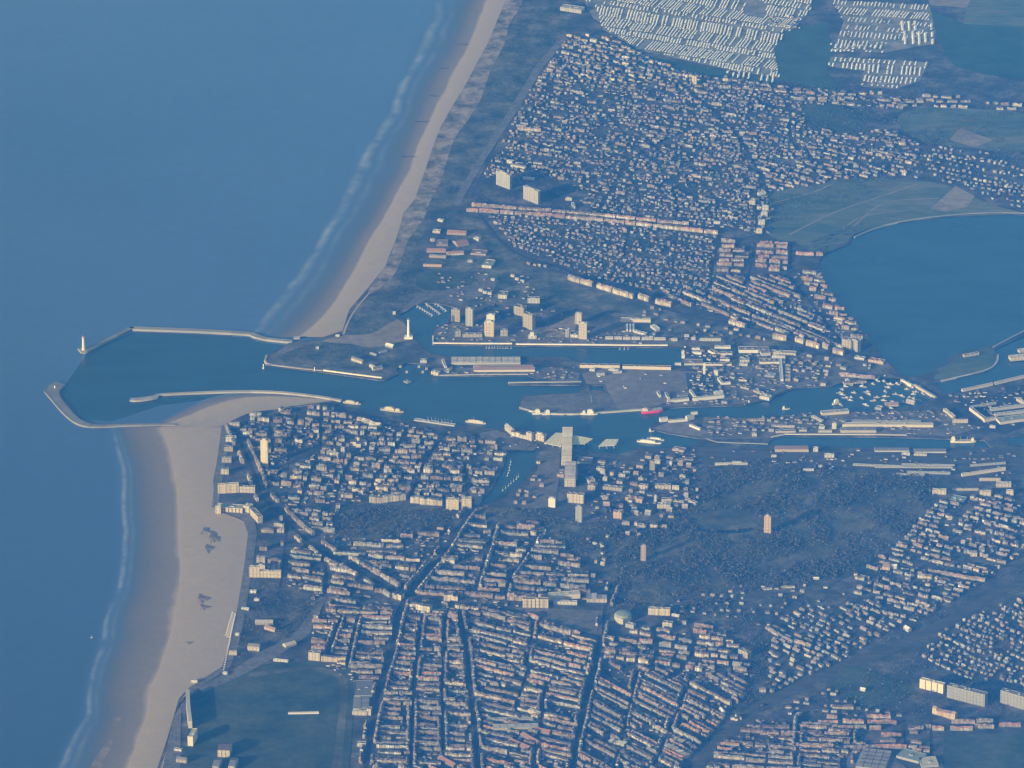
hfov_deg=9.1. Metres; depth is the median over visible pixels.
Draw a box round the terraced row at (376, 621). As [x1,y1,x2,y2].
[362,620,386,623]
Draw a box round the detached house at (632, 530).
[630,528,636,532]
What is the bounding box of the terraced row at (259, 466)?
[256,460,263,476]
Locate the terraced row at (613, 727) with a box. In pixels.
[602,720,621,731]
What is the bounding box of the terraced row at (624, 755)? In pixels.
[621,752,644,767]
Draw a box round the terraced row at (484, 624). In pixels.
[474,621,494,628]
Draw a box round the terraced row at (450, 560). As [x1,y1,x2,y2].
[441,557,454,563]
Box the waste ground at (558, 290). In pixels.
[421,216,666,319]
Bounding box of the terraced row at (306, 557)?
[290,553,321,561]
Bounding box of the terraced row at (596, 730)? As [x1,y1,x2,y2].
[588,724,604,735]
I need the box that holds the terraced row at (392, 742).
[376,740,405,744]
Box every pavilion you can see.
[176,756,187,762]
[229,650,236,654]
[247,643,259,651]
[255,620,272,624]
[264,625,276,631]
[273,658,288,662]
[282,640,296,647]
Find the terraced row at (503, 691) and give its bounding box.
[484,686,518,696]
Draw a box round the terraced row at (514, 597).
[507,594,526,600]
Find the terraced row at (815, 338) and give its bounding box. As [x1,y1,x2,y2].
[796,329,824,342]
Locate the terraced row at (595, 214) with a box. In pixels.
[586,211,604,217]
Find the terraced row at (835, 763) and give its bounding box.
[817,760,839,765]
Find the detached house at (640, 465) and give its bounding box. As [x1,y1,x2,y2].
[636,463,643,468]
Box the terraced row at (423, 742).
[417,740,438,745]
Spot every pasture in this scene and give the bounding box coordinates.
[801,103,863,130]
[898,107,1023,152]
[963,0,1023,26]
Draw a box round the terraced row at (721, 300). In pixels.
[717,298,736,305]
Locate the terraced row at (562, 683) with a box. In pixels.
[551,680,571,687]
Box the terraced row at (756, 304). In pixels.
[743,298,766,309]
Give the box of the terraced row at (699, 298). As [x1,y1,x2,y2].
[682,290,711,304]
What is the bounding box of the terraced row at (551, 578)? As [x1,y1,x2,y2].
[532,576,557,581]
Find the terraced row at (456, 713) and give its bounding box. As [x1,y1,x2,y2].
[448,711,470,716]
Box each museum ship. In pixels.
[343,400,360,404]
[380,406,403,412]
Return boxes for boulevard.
[199,597,325,691]
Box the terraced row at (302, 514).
[295,511,308,517]
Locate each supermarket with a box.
[855,748,891,767]
[896,748,926,763]
[918,756,938,767]
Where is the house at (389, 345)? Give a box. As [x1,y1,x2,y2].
[385,342,394,348]
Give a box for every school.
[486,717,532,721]
[492,723,538,731]
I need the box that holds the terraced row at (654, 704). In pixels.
[638,695,660,708]
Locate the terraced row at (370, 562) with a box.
[365,559,388,565]
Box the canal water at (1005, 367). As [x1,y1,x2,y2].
[935,337,1023,393]
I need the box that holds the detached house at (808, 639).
[804,637,812,642]
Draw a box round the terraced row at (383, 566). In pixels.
[372,563,391,568]
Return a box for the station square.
[480,430,538,450]
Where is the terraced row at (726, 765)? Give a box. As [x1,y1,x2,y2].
[708,762,729,767]
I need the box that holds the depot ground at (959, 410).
[944,385,1023,434]
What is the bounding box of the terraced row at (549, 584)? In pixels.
[543,581,556,586]
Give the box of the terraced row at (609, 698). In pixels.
[596,691,629,709]
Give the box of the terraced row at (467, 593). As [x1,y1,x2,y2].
[464,590,492,598]
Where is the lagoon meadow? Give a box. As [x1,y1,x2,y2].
[766,179,1022,254]
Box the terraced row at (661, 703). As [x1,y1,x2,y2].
[657,700,675,712]
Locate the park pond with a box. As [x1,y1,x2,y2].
[698,528,752,533]
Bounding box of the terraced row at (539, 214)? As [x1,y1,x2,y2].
[526,212,544,216]
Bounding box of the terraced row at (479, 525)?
[468,522,486,527]
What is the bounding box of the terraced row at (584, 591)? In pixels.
[571,588,590,594]
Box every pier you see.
[130,390,341,401]
[521,393,618,412]
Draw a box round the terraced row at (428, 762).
[417,760,440,765]
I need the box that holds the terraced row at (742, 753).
[730,751,765,756]
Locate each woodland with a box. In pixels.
[237,579,318,656]
[333,505,625,556]
[607,595,766,644]
[613,459,937,599]
[743,635,768,710]
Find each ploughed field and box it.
[929,0,969,6]
[931,186,974,211]
[950,128,991,146]
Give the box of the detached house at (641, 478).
[638,476,644,480]
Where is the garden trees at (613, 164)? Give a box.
[471,32,1023,233]
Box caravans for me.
[586,0,929,87]
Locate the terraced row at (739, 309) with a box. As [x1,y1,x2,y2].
[722,301,750,315]
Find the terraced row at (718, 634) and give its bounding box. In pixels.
[709,631,726,636]
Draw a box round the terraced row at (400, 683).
[390,681,408,685]
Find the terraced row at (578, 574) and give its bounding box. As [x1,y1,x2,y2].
[568,572,588,577]
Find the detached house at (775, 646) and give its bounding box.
[771,643,779,649]
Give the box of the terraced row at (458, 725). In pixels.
[449,723,467,727]
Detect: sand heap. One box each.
[197,593,210,603]
[199,527,211,533]
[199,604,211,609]
[205,544,214,553]
[209,531,220,542]
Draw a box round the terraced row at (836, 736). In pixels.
[824,734,850,738]
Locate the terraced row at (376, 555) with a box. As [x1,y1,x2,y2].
[368,552,382,558]
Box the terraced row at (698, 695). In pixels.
[688,688,706,701]
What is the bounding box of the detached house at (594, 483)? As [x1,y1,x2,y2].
[591,481,597,486]
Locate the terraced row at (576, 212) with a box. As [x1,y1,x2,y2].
[567,210,584,215]
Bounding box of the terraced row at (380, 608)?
[371,605,390,610]
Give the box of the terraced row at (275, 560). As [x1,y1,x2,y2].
[268,557,280,563]
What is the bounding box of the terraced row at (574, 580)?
[561,577,588,583]
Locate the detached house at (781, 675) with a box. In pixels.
[779,673,786,678]
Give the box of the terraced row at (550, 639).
[538,634,562,643]
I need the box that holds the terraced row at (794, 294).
[775,285,801,298]
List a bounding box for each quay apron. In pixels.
[267,341,391,378]
[433,367,579,380]
[434,323,724,346]
[699,411,984,438]
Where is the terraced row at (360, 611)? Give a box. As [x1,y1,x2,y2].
[337,608,377,614]
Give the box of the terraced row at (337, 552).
[333,550,364,555]
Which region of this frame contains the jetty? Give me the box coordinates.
[508,381,580,383]
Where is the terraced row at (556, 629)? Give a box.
[539,623,571,634]
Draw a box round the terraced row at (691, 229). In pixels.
[681,227,702,232]
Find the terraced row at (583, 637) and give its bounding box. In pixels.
[572,633,596,642]
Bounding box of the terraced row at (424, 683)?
[417,682,440,685]
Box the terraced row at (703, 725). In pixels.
[693,720,713,732]
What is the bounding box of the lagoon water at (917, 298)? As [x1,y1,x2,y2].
[819,215,1023,376]
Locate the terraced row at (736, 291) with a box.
[732,288,747,297]
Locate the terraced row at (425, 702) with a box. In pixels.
[418,699,436,704]
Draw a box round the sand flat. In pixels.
[321,319,413,347]
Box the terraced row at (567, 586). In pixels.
[560,583,585,588]
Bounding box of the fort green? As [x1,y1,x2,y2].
[416,271,474,290]
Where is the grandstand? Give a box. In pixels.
[288,711,318,713]
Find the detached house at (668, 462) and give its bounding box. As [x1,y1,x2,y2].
[666,460,672,464]
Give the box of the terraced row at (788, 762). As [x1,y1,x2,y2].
[768,758,792,764]
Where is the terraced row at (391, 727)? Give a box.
[379,725,399,729]
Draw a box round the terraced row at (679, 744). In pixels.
[669,738,685,749]
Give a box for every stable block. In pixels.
[352,710,366,715]
[353,697,369,709]
[354,680,372,697]
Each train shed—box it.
[853,463,906,466]
[875,465,952,468]
[896,473,924,475]
[901,463,954,466]
[907,471,949,474]
[970,462,1005,466]
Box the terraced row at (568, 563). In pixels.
[558,561,580,567]
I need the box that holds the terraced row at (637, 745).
[623,738,645,750]
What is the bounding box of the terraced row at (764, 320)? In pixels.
[752,314,776,325]
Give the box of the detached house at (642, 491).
[639,489,645,493]
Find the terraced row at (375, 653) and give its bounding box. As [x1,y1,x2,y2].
[357,651,381,655]
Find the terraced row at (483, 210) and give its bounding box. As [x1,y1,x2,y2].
[479,208,498,213]
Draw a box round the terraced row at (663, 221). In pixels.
[657,218,672,224]
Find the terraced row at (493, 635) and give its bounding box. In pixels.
[472,627,512,641]
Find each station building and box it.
[505,423,514,434]
[511,430,525,438]
[526,431,533,441]
[534,431,546,441]
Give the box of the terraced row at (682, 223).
[673,220,688,225]
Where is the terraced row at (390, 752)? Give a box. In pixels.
[377,749,400,754]
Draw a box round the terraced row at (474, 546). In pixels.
[456,542,482,548]
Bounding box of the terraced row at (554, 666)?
[551,664,584,675]
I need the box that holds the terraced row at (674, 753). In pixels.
[664,747,683,759]
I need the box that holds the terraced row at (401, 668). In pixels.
[394,666,409,671]
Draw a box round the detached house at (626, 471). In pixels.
[623,469,629,473]
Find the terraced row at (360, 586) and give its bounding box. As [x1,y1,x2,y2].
[348,582,373,589]
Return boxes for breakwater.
[44,381,175,427]
[78,326,292,353]
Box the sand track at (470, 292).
[399,272,497,313]
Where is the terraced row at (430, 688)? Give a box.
[416,686,436,691]
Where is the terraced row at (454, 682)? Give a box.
[444,680,463,685]
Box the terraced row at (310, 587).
[303,584,322,591]
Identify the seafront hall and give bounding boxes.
[215,503,222,513]
[222,503,242,512]
[243,503,252,512]
[250,508,262,523]
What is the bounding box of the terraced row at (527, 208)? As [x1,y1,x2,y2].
[518,206,537,211]
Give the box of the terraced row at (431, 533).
[417,531,439,536]
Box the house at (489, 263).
[482,259,494,268]
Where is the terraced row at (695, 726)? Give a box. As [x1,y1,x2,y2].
[689,720,710,734]
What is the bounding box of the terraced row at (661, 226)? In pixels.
[653,223,667,228]
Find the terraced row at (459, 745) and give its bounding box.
[450,744,469,748]
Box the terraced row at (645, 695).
[638,689,656,702]
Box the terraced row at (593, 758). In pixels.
[580,750,605,765]
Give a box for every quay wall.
[264,355,321,370]
[323,369,381,377]
[432,335,511,343]
[434,374,527,375]
[516,343,667,345]
[519,407,660,414]
[705,438,767,443]
[771,433,906,437]
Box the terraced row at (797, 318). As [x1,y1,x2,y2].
[778,309,808,324]
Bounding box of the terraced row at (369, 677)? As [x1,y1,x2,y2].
[359,675,378,679]
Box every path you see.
[773,184,831,202]
[789,184,916,234]
[843,210,906,229]
[852,198,938,226]
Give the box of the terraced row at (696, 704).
[686,698,710,712]
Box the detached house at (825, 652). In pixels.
[822,649,829,655]
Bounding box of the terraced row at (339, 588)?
[329,585,347,590]
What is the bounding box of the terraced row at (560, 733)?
[552,729,575,738]
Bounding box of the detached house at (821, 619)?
[819,617,826,622]
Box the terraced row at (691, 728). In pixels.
[681,722,700,733]
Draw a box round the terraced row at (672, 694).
[641,678,677,697]
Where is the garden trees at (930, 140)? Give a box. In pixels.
[912,128,947,162]
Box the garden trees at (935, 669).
[772,597,1023,715]
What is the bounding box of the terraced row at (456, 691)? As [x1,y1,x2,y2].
[448,689,467,692]
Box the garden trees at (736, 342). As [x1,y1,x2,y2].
[670,326,833,360]
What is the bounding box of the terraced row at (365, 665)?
[348,662,382,668]
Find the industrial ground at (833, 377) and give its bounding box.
[665,349,905,405]
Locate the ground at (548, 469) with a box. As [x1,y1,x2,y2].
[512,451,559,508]
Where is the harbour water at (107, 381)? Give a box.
[60,332,931,453]
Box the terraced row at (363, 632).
[361,629,391,634]
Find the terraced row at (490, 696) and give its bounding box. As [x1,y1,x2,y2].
[474,690,502,700]
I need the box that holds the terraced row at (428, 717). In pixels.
[419,715,437,720]
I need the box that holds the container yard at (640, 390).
[581,368,710,409]
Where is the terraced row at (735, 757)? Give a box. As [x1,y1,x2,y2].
[713,753,743,759]
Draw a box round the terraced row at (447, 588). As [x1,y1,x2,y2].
[436,585,465,591]
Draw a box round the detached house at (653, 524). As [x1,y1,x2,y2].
[650,522,657,527]
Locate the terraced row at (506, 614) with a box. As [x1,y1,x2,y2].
[496,610,526,620]
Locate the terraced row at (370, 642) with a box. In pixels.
[358,640,384,644]
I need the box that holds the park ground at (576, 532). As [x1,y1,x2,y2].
[334,506,626,559]
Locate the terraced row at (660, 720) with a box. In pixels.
[636,707,662,722]
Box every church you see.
[350,434,366,446]
[731,713,740,720]
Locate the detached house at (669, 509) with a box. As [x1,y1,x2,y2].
[666,507,672,511]
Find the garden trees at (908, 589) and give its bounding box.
[767,478,1023,683]
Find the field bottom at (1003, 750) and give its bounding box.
[943,733,1023,767]
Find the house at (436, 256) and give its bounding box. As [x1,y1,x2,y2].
[429,254,445,258]
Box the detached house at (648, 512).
[645,509,651,515]
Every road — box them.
[232,61,1023,767]
[453,32,567,204]
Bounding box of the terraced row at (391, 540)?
[381,538,400,542]
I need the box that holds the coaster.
[950,436,975,442]
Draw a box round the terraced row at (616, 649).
[605,646,620,652]
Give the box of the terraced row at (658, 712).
[652,708,672,721]
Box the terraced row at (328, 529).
[311,526,334,532]
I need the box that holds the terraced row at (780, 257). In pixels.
[771,256,787,259]
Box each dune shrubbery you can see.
[287,344,394,365]
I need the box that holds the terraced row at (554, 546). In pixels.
[534,543,565,549]
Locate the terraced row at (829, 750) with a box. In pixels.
[821,747,838,753]
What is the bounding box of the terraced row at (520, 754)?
[509,751,528,757]
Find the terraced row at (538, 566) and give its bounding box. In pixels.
[523,564,550,570]
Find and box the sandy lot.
[537,315,575,336]
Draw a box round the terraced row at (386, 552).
[366,549,395,554]
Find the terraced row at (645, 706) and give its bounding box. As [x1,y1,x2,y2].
[633,699,652,711]
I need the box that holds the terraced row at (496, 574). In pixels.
[487,571,506,577]
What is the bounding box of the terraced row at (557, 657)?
[534,649,571,662]
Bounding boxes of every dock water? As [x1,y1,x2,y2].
[399,303,682,364]
[769,437,988,447]
[1006,436,1023,443]
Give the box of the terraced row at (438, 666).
[423,664,441,668]
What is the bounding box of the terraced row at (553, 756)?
[542,753,566,760]
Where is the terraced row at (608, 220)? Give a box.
[604,218,624,224]
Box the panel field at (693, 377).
[685,373,718,392]
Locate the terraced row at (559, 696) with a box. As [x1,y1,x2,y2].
[546,692,578,702]
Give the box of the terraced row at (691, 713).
[680,707,700,718]
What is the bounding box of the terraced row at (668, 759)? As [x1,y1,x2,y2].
[663,755,680,766]
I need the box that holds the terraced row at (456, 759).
[453,757,470,761]
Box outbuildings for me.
[240,35,1023,767]
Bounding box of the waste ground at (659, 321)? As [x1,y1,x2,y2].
[587,310,899,381]
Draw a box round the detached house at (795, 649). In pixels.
[792,647,800,652]
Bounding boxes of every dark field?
[635,54,778,83]
[774,21,836,90]
[931,11,1023,79]
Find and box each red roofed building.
[423,264,441,266]
[427,248,445,252]
[436,240,447,245]
[446,250,463,255]
[447,230,466,235]
[452,239,468,246]
[470,249,487,255]
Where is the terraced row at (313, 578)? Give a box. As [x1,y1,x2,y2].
[302,574,322,582]
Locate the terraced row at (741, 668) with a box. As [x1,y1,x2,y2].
[733,665,746,671]
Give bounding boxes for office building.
[431,370,439,375]
[443,368,451,372]
[557,469,564,477]
[564,461,575,486]
[576,463,577,479]
[577,456,592,464]
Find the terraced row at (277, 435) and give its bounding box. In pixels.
[274,432,286,438]
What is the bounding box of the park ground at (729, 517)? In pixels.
[610,463,943,602]
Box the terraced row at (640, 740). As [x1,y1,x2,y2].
[627,731,656,749]
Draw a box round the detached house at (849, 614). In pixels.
[846,611,853,617]
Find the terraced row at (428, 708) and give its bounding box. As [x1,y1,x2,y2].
[420,705,440,710]
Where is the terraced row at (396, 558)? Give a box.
[385,555,404,560]
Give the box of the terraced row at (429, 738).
[418,737,437,740]
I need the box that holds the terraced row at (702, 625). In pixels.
[694,623,713,629]
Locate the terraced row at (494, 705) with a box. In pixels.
[480,701,514,711]
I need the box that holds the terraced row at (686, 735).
[672,726,701,745]
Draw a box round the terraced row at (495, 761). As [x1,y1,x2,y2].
[486,758,513,765]
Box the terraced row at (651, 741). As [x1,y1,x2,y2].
[631,730,657,744]
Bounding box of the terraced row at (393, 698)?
[383,695,409,701]
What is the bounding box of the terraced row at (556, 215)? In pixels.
[545,213,564,218]
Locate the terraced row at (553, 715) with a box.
[544,712,569,720]
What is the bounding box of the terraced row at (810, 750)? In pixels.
[800,748,819,753]
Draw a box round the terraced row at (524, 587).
[512,585,534,590]
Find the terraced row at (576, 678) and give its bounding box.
[568,674,583,681]
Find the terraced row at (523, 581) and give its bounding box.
[513,577,540,585]
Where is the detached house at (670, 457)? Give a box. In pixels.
[666,455,673,459]
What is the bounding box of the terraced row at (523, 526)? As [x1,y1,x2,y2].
[517,523,534,529]
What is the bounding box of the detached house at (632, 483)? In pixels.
[630,481,637,485]
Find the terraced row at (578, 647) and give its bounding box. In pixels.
[564,641,590,651]
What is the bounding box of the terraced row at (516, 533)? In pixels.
[501,530,527,535]
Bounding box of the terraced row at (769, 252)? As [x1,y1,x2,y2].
[756,249,772,254]
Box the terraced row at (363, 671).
[351,669,372,673]
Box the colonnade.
[186,689,191,727]
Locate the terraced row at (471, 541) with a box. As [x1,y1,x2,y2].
[458,538,485,545]
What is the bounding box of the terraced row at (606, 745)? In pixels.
[593,738,617,753]
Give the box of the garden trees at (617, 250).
[490,215,716,299]
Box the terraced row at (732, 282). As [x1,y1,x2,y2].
[716,275,747,288]
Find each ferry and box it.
[637,439,660,443]
[647,437,663,440]
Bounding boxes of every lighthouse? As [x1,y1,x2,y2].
[81,335,85,350]
[404,318,412,338]
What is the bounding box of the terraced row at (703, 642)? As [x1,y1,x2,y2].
[697,640,714,646]
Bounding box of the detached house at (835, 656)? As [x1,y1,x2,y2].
[831,653,839,659]
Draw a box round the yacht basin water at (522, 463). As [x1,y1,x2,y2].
[481,450,536,503]
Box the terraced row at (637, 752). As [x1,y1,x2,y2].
[626,746,650,759]
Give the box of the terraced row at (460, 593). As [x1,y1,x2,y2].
[447,590,462,596]
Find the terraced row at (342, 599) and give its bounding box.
[329,596,355,603]
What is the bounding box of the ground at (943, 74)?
[157,0,1023,767]
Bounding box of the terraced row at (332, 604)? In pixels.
[329,602,360,609]
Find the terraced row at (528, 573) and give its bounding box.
[519,570,543,576]
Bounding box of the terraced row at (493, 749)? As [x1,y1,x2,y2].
[481,744,507,754]
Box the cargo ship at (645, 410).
[641,407,662,413]
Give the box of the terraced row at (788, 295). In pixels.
[761,284,790,297]
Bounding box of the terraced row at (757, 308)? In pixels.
[746,302,773,315]
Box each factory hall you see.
[437,755,457,767]
[508,738,531,749]
[520,731,540,745]
[534,727,551,734]
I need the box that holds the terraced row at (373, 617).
[362,614,389,620]
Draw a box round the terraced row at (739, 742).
[724,738,753,745]
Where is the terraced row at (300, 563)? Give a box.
[288,559,310,567]
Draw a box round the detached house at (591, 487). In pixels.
[587,485,595,490]
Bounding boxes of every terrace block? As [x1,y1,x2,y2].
[760,729,778,734]
[763,725,788,729]
[781,730,799,735]
[796,742,833,747]
[800,724,826,729]
[802,730,820,734]
[818,719,837,724]
[824,731,848,735]
[827,714,836,718]
[832,704,852,709]
[837,725,852,729]
[843,718,863,723]
[844,744,874,749]
[854,724,865,729]
[867,714,890,718]
[867,718,896,724]
[869,725,880,729]
[875,744,906,748]
[880,737,895,742]
[881,732,900,736]
[908,725,923,730]
[925,724,930,728]
[932,725,943,730]
[950,725,972,730]
[951,719,974,723]
[974,723,993,728]
[976,718,992,722]
[999,722,1020,726]
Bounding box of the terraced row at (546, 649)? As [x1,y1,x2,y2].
[532,645,564,654]
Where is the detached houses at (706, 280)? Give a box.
[484,14,1023,716]
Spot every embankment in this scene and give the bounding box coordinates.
[854,212,1023,237]
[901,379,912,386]
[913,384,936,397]
[940,354,998,381]
[992,330,1023,346]
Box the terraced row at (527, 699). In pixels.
[520,697,537,704]
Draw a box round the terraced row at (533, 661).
[529,659,549,666]
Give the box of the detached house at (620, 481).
[616,479,623,484]
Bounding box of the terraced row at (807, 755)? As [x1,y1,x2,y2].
[798,753,828,759]
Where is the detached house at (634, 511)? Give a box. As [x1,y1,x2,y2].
[630,510,638,514]
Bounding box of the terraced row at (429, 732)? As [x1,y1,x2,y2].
[417,730,436,734]
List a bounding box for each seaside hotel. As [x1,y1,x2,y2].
[188,728,197,745]
[212,757,222,767]
[217,741,231,757]
[228,757,237,767]
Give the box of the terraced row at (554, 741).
[540,736,571,745]
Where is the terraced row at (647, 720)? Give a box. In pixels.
[631,711,652,724]
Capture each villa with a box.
[759,688,765,692]
[765,625,793,643]
[781,585,794,587]
[794,639,811,648]
[882,564,890,570]
[891,564,896,568]
[903,625,910,631]
[915,599,930,608]
[917,572,932,579]
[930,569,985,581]
[970,550,976,556]
[979,547,984,554]
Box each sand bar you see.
[91,737,113,767]
[109,717,120,724]
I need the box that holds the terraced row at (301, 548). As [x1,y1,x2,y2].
[294,546,309,550]
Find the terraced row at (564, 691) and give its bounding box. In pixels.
[549,686,576,696]
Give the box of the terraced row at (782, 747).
[768,744,795,750]
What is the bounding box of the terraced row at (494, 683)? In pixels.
[479,678,499,686]
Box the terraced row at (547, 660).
[534,655,566,667]
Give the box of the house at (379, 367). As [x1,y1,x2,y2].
[372,365,382,370]
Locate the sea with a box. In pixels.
[0,0,450,767]
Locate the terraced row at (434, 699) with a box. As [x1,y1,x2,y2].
[420,697,440,702]
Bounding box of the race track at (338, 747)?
[249,667,347,767]
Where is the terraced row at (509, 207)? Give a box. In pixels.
[500,204,516,209]
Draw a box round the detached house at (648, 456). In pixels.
[645,453,651,458]
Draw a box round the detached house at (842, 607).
[840,605,848,610]
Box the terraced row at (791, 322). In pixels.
[773,314,800,327]
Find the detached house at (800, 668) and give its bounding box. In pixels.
[796,665,804,670]
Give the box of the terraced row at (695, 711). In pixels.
[682,703,705,718]
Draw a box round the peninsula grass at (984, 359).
[934,348,994,379]
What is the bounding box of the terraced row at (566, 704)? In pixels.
[548,698,580,708]
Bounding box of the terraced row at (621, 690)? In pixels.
[599,677,631,696]
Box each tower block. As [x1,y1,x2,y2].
[260,438,268,465]
[341,447,344,456]
[451,307,460,321]
[466,307,473,326]
[484,319,494,336]
[486,313,494,319]
[496,170,511,189]
[514,304,526,315]
[523,185,539,204]
[523,311,535,329]
[548,496,555,507]
[561,427,572,465]
[575,312,581,324]
[575,504,582,522]
[579,321,587,339]
[641,544,646,560]
[650,460,654,469]
[692,75,696,84]
[764,514,771,533]
[842,336,852,350]
[852,337,860,351]
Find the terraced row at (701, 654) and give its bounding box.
[695,650,709,657]
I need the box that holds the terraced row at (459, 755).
[445,751,470,757]
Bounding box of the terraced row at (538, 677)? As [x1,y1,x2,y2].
[529,674,550,682]
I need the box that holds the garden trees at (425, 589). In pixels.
[242,416,600,766]
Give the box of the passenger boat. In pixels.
[465,419,485,423]
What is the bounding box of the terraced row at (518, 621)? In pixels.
[507,618,528,625]
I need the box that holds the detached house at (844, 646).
[841,644,848,649]
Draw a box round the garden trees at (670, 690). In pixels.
[576,628,745,766]
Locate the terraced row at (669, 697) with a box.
[661,691,675,700]
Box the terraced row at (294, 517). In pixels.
[289,511,300,524]
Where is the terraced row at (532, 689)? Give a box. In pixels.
[524,686,542,693]
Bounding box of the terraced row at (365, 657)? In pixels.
[355,655,380,659]
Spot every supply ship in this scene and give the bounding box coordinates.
[532,409,541,414]
[542,409,551,414]
[580,409,597,414]
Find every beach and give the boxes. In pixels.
[48,427,247,767]
[161,393,331,426]
[232,0,504,336]
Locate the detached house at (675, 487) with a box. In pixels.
[672,485,678,490]
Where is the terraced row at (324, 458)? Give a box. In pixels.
[318,455,330,460]
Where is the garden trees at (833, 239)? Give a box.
[808,224,870,250]
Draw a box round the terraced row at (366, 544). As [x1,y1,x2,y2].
[353,541,383,547]
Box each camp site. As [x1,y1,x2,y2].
[585,0,612,26]
[602,0,811,77]
[829,57,928,88]
[833,0,935,51]
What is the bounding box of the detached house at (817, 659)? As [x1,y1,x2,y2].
[813,656,820,661]
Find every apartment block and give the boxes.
[218,482,238,493]
[221,468,228,474]
[222,456,231,462]
[224,445,232,451]
[226,435,235,441]
[228,422,239,427]
[239,485,254,492]
[249,565,259,577]
[260,569,280,577]
[308,650,320,660]
[321,654,345,661]
[326,450,339,458]
[351,356,363,363]
[356,417,381,428]
[357,741,365,746]
[367,706,371,715]
[368,425,376,430]
[369,495,379,502]
[380,493,405,503]
[392,590,403,600]
[410,495,419,503]
[410,602,431,612]
[420,496,442,505]
[444,592,457,601]
[446,497,458,510]
[455,329,460,336]
[461,497,470,509]
[462,332,481,336]
[474,493,481,504]
[482,206,499,208]
[498,291,507,298]
[500,328,507,335]
[510,163,526,168]
[517,127,540,131]
[523,176,534,180]
[523,597,548,607]
[527,297,539,302]
[528,332,536,338]
[528,708,540,716]
[548,590,579,600]
[553,600,576,604]
[560,4,584,13]
[565,328,568,336]
[567,492,584,503]
[568,274,580,283]
[570,331,578,337]
[580,278,593,286]
[586,476,594,483]
[587,593,606,602]
[596,282,612,292]
[596,466,603,471]
[600,507,605,512]
[603,484,622,491]
[605,635,613,641]
[608,738,627,748]
[612,287,633,298]
[613,510,622,518]
[616,617,624,624]
[622,521,629,525]
[625,495,642,502]
[625,621,635,628]
[637,523,646,528]
[638,292,650,301]
[638,483,647,490]
[648,606,658,614]
[655,298,672,306]
[655,483,670,489]
[657,502,670,509]
[659,607,669,615]
[661,497,671,502]
[662,620,672,628]
[664,743,690,758]
[672,446,685,452]
[672,736,685,744]
[673,457,692,462]
[673,499,683,504]
[685,498,697,505]
[729,319,746,328]
[738,647,750,658]
[749,200,754,204]
[756,228,761,233]
[757,191,765,195]
[758,219,764,224]
[761,211,767,216]
[762,205,768,210]
[772,333,786,340]
[795,336,804,343]
[806,340,819,348]
[822,341,829,349]
[832,347,843,355]
[919,677,944,693]
[932,705,957,718]
[947,683,987,706]
[963,351,978,357]
[1000,688,1023,709]
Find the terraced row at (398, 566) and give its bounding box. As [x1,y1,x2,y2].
[395,563,408,570]
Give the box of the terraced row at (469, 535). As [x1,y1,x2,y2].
[462,533,480,538]
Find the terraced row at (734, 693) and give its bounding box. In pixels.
[722,685,743,698]
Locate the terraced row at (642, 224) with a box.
[636,221,651,226]
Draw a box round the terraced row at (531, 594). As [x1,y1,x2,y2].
[507,591,535,596]
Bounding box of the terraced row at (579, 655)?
[566,650,587,658]
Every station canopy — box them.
[545,432,561,446]
[572,435,592,444]
[599,439,618,448]
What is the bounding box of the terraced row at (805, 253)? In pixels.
[796,251,813,255]
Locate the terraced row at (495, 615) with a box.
[481,610,505,619]
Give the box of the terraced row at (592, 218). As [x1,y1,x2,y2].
[585,216,602,221]
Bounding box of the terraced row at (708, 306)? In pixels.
[701,302,729,316]
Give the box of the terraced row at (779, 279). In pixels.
[769,274,791,284]
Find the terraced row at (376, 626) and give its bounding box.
[362,623,391,629]
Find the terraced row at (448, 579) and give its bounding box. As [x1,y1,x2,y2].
[429,576,459,581]
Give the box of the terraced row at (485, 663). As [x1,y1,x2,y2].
[474,658,496,667]
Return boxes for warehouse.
[414,418,455,426]
[451,357,520,364]
[473,365,532,366]
[473,366,534,371]
[580,363,619,368]
[620,317,650,322]
[622,364,670,369]
[634,329,646,334]
[650,324,659,331]
[659,416,667,421]
[667,397,688,402]
[668,418,687,422]
[684,359,702,364]
[685,414,693,420]
[689,424,700,430]
[692,394,723,400]
[705,362,731,365]
[708,349,716,353]
[714,369,718,375]
[714,390,722,394]
[715,345,730,348]
[715,463,747,465]
[716,352,731,355]
[720,357,729,361]
[738,346,757,352]
[739,377,746,381]
[740,358,748,362]
[740,385,750,389]
[746,418,764,421]
[753,389,764,394]
[758,346,770,355]
[759,358,784,363]
[759,393,771,400]
[764,372,775,377]
[771,349,795,355]
[771,425,794,427]
[772,355,785,357]
[775,445,808,451]
[776,429,795,432]
[779,358,783,380]
[799,428,806,431]
[811,415,823,422]
[813,446,817,451]
[818,430,831,432]
[820,408,848,415]
[824,453,833,457]
[840,372,874,379]
[840,427,875,432]
[842,422,932,426]
[843,379,866,384]
[851,420,920,422]
[854,355,864,359]
[868,357,885,364]
[874,447,908,451]
[875,405,882,410]
[885,402,898,406]
[902,452,909,455]
[906,399,915,404]
[914,448,945,452]
[914,453,926,455]
[932,488,945,494]
[943,408,954,418]
[949,494,966,502]
[952,419,967,422]
[952,488,978,490]
[961,382,992,391]
[961,467,1005,476]
[969,407,985,419]
[970,402,995,407]
[979,478,1000,480]
[979,490,990,496]
[983,416,995,422]
[990,403,1023,410]
[994,375,1023,384]
[994,409,1023,416]
[996,414,1023,424]
[996,481,1010,486]
[1006,489,1013,494]
[1008,354,1023,361]
[1016,397,1023,403]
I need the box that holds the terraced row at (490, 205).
[482,203,499,206]
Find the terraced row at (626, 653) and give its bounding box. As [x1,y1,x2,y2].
[619,650,636,656]

